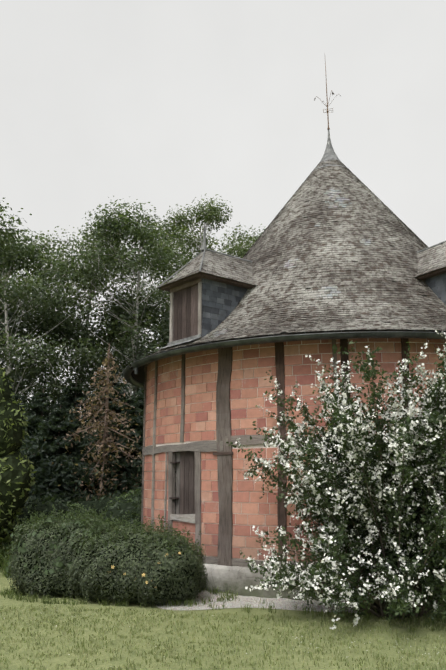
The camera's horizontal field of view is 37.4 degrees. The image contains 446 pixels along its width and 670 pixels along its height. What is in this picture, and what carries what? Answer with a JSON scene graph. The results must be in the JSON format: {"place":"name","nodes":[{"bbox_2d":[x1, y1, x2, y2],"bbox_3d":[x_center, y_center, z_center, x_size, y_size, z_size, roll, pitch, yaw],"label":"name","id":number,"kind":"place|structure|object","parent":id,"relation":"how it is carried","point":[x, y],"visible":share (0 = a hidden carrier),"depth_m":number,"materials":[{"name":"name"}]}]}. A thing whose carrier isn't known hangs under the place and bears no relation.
{"place":"outdoors","nodes":[
{"label":"outdoors","id":0,"kind":"place"},
{"bbox_2d":[20,389,95,502],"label":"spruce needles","id":1,"kind":"object","parent":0,"point":[38,405],"depth_m":31.19,"materials":[{"name":"green plant"}]},
{"bbox_2d":[10,225,147,406],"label":"tree leaves","id":2,"kind":"object","parent":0,"point":[102,286],"depth_m":45.53,"materials":[{"name":"green plant"}]},
{"bbox_2d":[74,396,143,498],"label":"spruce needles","id":3,"kind":"object","parent":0,"point":[134,468],"depth_m":28.74,"materials":[{"name":"plant"}]},
{"bbox_2d":[106,215,198,378],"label":"tree leaves","id":4,"kind":"object","parent":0,"point":[169,233],"depth_m":57.09,"materials":[{"name":"green plant"}]},
{"bbox_2d":[0,559,445,669],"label":"lawn","id":5,"kind":"structure","parent":0,"point":[15,664],"depth_m":9.60,"materials":[{"name":"green plant"}]},
{"bbox_2d":[0,540,15,577],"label":"bush","id":6,"kind":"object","parent":5,"relation":"on","point":[3,555],"depth_m":16.59,"materials":[{"name":"green plant"}]},
{"bbox_2d":[0,330,29,394],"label":"tree leaves","id":7,"kind":"object","parent":5,"relation":"on","point":[14,374],"depth_m":36.64,"materials":[{"name":"green plant"}]},
{"bbox_2d":[0,214,34,314],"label":"tree","id":8,"kind":"object","parent":5,"relation":"on","point":[2,283],"visible":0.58,"depth_m":23.11,"materials":[{"name":"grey plant"}]},
{"bbox_2d":[0,198,51,319],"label":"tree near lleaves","id":9,"kind":"object","parent":8,"relation":"attached to","point":[5,238],"visible":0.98,"depth_m":23.13,"materials":[{"name":"green plant"}]},
{"bbox_2d":[0,368,36,550],"bbox_3d":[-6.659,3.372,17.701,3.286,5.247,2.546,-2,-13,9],"label":"shrub","id":10,"kind":"object","parent":5,"relation":"on","point":[8,538],"visible":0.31,"depth_m":17.33,"materials":[{"name":"green plant"}]},
{"bbox_2d":[9,382,36,445],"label":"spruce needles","id":11,"kind":"object","parent":5,"relation":"on","point":[18,397],"depth_m":31.84,"materials":[{"name":"green plant"}]},
{"bbox_2d":[0,279,95,411],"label":"tree leaves","id":12,"kind":"object","parent":5,"relation":"on","point":[25,327],"depth_m":37.89,"materials":[{"name":"green plant"}]},
{"bbox_2d":[0,229,106,412],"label":"tree","id":13,"kind":"object","parent":5,"relation":"on","point":[19,267],"depth_m":36.60,"materials":[{"name":"green plant"}]},
{"bbox_2d":[16,524,105,593],"bbox_3d":[-3.146,4.626,13.684,2.312,1.388,1.541,-2,-13,9],"label":"hedge","id":14,"kind":"object","parent":5,"relation":"on","point":[31,553],"visible":0.19,"depth_m":13.14,"materials":[{"name":"green plant"}]},
{"bbox_2d":[5,515,120,574],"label":"bush leaves","id":15,"kind":"object","parent":14,"relation":"attached to","point":[22,549],"visible":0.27,"depth_m":13.11,"materials":[{"name":"green plant"}]},
{"bbox_2d":[5,516,126,597],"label":"hedge leaves","id":16,"kind":"object","parent":5,"relation":"on","point":[14,573],"visible":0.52,"depth_m":13.05,"materials":[{"name":"green plant"}]},
{"bbox_2d":[0,299,133,427],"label":"tree leaves","id":17,"kind":"object","parent":5,"relation":"on","point":[78,334],"depth_m":40.70,"materials":[{"name":"green plant"}]},
{"bbox_2d":[19,406,120,503],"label":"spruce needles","id":18,"kind":"object","parent":5,"relation":"on","point":[45,457],"depth_m":27.25,"materials":[{"name":"green plant"}]},
{"bbox_2d":[3,489,140,556],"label":"shrubs","id":19,"kind":"object","parent":5,"relation":"on","point":[85,510],"depth_m":20.75,"materials":[{"name":"green plant"}]},
{"bbox_2d":[50,379,109,466],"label":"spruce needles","id":20,"kind":"object","parent":5,"relation":"on","point":[67,403],"depth_m":33.59,"materials":[{"name":"plant"}]},
{"bbox_2d":[4,471,175,546],"bbox_3d":[-9.582,6.458,24.706,26.458,2.845,9.771,-5,-13,22],"label":"underbrush","id":21,"kind":"object","parent":5,"relation":"on","point":[98,504],"depth_m":19.61,"materials":[{"name":"green plant"}]},
{"bbox_2d":[44,343,142,500],"bbox_3d":[-4.787,5.075,28.375,8.462,9.873,9.529,-2,-13,9],"label":"dead spruce","id":22,"kind":"object","parent":5,"relation":"on","point":[94,427],"depth_m":28.65,"materials":[{"name":"brown plant"}]},
{"bbox_2d":[77,365,134,440],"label":"spruce needles","id":23,"kind":"object","parent":5,"relation":"on","point":[121,398],"depth_m":35.85,"materials":[{"name":"brown plant"}]},
{"bbox_2d":[30,196,196,397],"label":"tree","id":24,"kind":"object","parent":5,"relation":"on","point":[128,224],"depth_m":42.13,"materials":[{"name":"green plant"}]},
{"bbox_2d":[68,288,169,416],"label":"tree leaves","id":25,"kind":"object","parent":5,"relation":"on","point":[127,316],"depth_m":43.41,"materials":[{"name":"green plant"}]},
{"bbox_2d":[103,389,143,436],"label":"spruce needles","id":26,"kind":"object","parent":5,"relation":"on","point":[139,398],"depth_m":34.02,"materials":[{"name":"plant"}]},
{"bbox_2d":[68,524,208,606],"bbox_3d":[-1.675,4.523,12.920,2.521,1.285,1.730,-2,-13,9],"label":"hedge","id":27,"kind":"object","parent":5,"relation":"on","point":[133,555],"visible":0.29,"depth_m":12.27,"materials":[{"name":"green plant"}]},
{"bbox_2d":[14,503,204,561],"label":"hedge shoots","id":28,"kind":"object","parent":27,"relation":"attached to","point":[98,522],"visible":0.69,"depth_m":13.12,"materials":[{"name":"green plant"}]},
{"bbox_2d":[108,552,180,587],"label":"yellow flowers","id":29,"kind":"object","parent":27,"relation":"on","point":[113,566],"visible":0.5,"depth_m":12.03,"materials":[{"name":"yellow plant"}]},
{"bbox_2d":[110,306,169,368],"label":"tree leaves","id":30,"kind":"object","parent":5,"relation":"on","point":[164,328],"depth_m":41.86,"materials":[{"name":"green plant"}]},
{"bbox_2d":[135,193,257,348],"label":"tree","id":31,"kind":"object","parent":5,"relation":"on","point":[202,215],"depth_m":51.90,"materials":[{"name":"green plant"}]},
{"bbox_2d":[0,586,445,632],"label":"grass tufts","id":32,"kind":"object","parent":5,"relation":"on","point":[121,603],"visible":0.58,"depth_m":12.13,"materials":[{"name":"green plant"}]},
{"bbox_2d":[219,224,264,255],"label":"tree leaves","id":33,"kind":"object","parent":5,"relation":"on","point":[256,238],"depth_m":58.23,"materials":[{"name":"green plant"}]},
{"bbox_2d":[155,591,360,612],"bbox_3d":[0.132,5.097,12.669,6.560,0.018,2.730,-7,-14,30],"label":"gravel strip","id":34,"kind":"object","parent":5,"relation":"on","point":[285,603],"visible":0.23,"depth_m":12.24,"materials":[{"name":"grey gravel"}]},
{"bbox_2d":[202,563,433,600],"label":"plinth","id":35,"kind":"structure","parent":5,"relation":"on","point":[238,579],"depth_m":13.23,"materials":[{"name":"concrete"}]},
{"bbox_2d":[147,517,316,566],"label":"mortar wall","id":36,"kind":"structure","parent":35,"relation":"on","point":[245,538],"depth_m":13.46,"materials":[{"name":"grey concrete"}]},
{"bbox_2d":[144,447,332,525],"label":"mortar wall","id":37,"kind":"structure","parent":36,"relation":"on","point":[233,491],"depth_m":13.74,"materials":[{"name":"concrete"}]},
{"bbox_2d":[146,338,445,448],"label":"wall mortar","id":38,"kind":"object","parent":37,"relation":"on","point":[247,446],"depth_m":13.86,"materials":[{"name":"beige concrete"}]},
{"bbox_2d":[130,167,445,383],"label":"roof underlay","id":39,"kind":"object","parent":38,"relation":"on","point":[139,377],"visible":0.02,"depth_m":14.99,"materials":[{"name":"grey"}]},
{"bbox_2d":[135,329,415,373],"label":"gutter fittings","id":40,"kind":"object","parent":39,"relation":"attached to","point":[136,370],"visible":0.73,"depth_m":14.78,"materials":[{"name":"grey metal"}]},
{"bbox_2d":[123,331,445,389],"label":"gutter","id":41,"kind":"object","parent":39,"relation":"attached to","point":[128,377],"visible":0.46,"depth_m":13.41,"materials":[{"name":"metal"}]},
{"bbox_2d":[130,158,445,367],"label":"roof slates","id":42,"kind":"object","parent":39,"relation":"on","point":[287,293],"visible":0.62,"depth_m":15.87,"materials":[{"name":"grey stone"}]},
{"bbox_2d":[158,225,252,348],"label":"dormer roof trim","id":43,"kind":"structure","parent":42,"relation":"on","point":[191,338],"depth_m":16.43,"materials":[{"name":"grey metal"}]},
{"bbox_2d":[158,255,255,346],"bbox_3d":[-0.048,-0.644,16.506,1.730,2.900,2.690,-15,-19,49],"label":"dormer wood","id":44,"kind":"object","parent":42,"relation":"on","point":[186,311],"visible":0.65,"depth_m":15.80,"materials":[{"name":"wood"}]},
{"bbox_2d":[157,250,256,336],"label":"dormer slates","id":45,"kind":"object","parent":42,"relation":"on","point":[215,297],"visible":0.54,"depth_m":15.86,"materials":[{"name":"grey stone"}]},
{"bbox_2d":[313,129,346,170],"bbox_3d":[3.303,-5.691,20.443,1.290,1.593,1.290,-2,-13,9],"label":"spire cap","id":46,"kind":"object","parent":42,"relation":"on","point":[330,154],"visible":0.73,"depth_m":20.19,"materials":[{"name":"grey metal"}]},
{"bbox_2d":[314,62,340,129],"bbox_3d":[3.306,-7.749,20.916,0.875,2.770,0.381,-1,-12,4],"label":"roof finial","id":47,"kind":"object","parent":46,"relation":"on","point":[327,112],"visible":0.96,"depth_m":20.77,"materials":[{"name":"metal"}]},
{"bbox_2d":[414,243,445,304],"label":"dormer slates","id":48,"kind":"object","parent":42,"relation":"on","point":[436,285],"visible":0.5,"depth_m":15.49,"materials":[{"name":"grey stone"}]},
{"bbox_2d":[417,241,445,252],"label":"roof ridge","id":49,"kind":"structure","parent":48,"relation":"on","point":[423,250],"depth_m":16.32,"materials":[{"name":"grey metal"}]},
{"bbox_2d":[141,325,436,570],"bbox_3d":[2.946,3.011,16.221,11.080,5.199,6.502,-2,-13,9],"label":"timber","id":50,"kind":"object","parent":35,"relation":"on","point":[224,452],"visible":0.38,"depth_m":14.19,"materials":[{"name":"brown wood"}]},
{"bbox_2d":[176,451,194,513],"bbox_3d":[-0.806,3.356,14.902,0.055,1.560,0.833,10,-16,-39],"label":"shutter","id":51,"kind":"object","parent":50,"relation":"attached to","point":[185,483],"visible":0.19,"depth_m":14.91,"materials":[{"name":"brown wood"}]},
{"bbox_2d":[143,338,445,561],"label":"terracotta blocks","id":52,"kind":"structure","parent":50,"relation":"attached to","point":[240,424],"depth_m":13.91,"materials":[{"name":"orange brick"}]},
{"bbox_2d":[226,329,445,628],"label":"shrub","id":53,"kind":"object","parent":5,"relation":"on","point":[402,606],"depth_m":10.83,"materials":[{"name":"white plant"}]},
{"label":"tree wood","id":54,"kind":"object","parent":5,"relation":"on","visible":0},
{"bbox_2d":[0,267,20,368],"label":"tree leaves","id":55,"kind":"object","parent":54,"relation":"on","point":[18,339],"visible":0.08,"depth_m":42.31,"materials":[{"name":"green plant"}]},
{"bbox_2d":[0,0,445,420],"label":"sky","id":56,"kind":"structure","parent":0,"point":[164,104],"materials":[{"name":"white"}]},
{"bbox_2d":[416,246,445,291],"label":"dormer wood","id":57,"kind":"object","parent":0,"point":[431,274],"visible":0.17,"depth_m":15.25,"materials":[{"name":"wood"}]}
]}

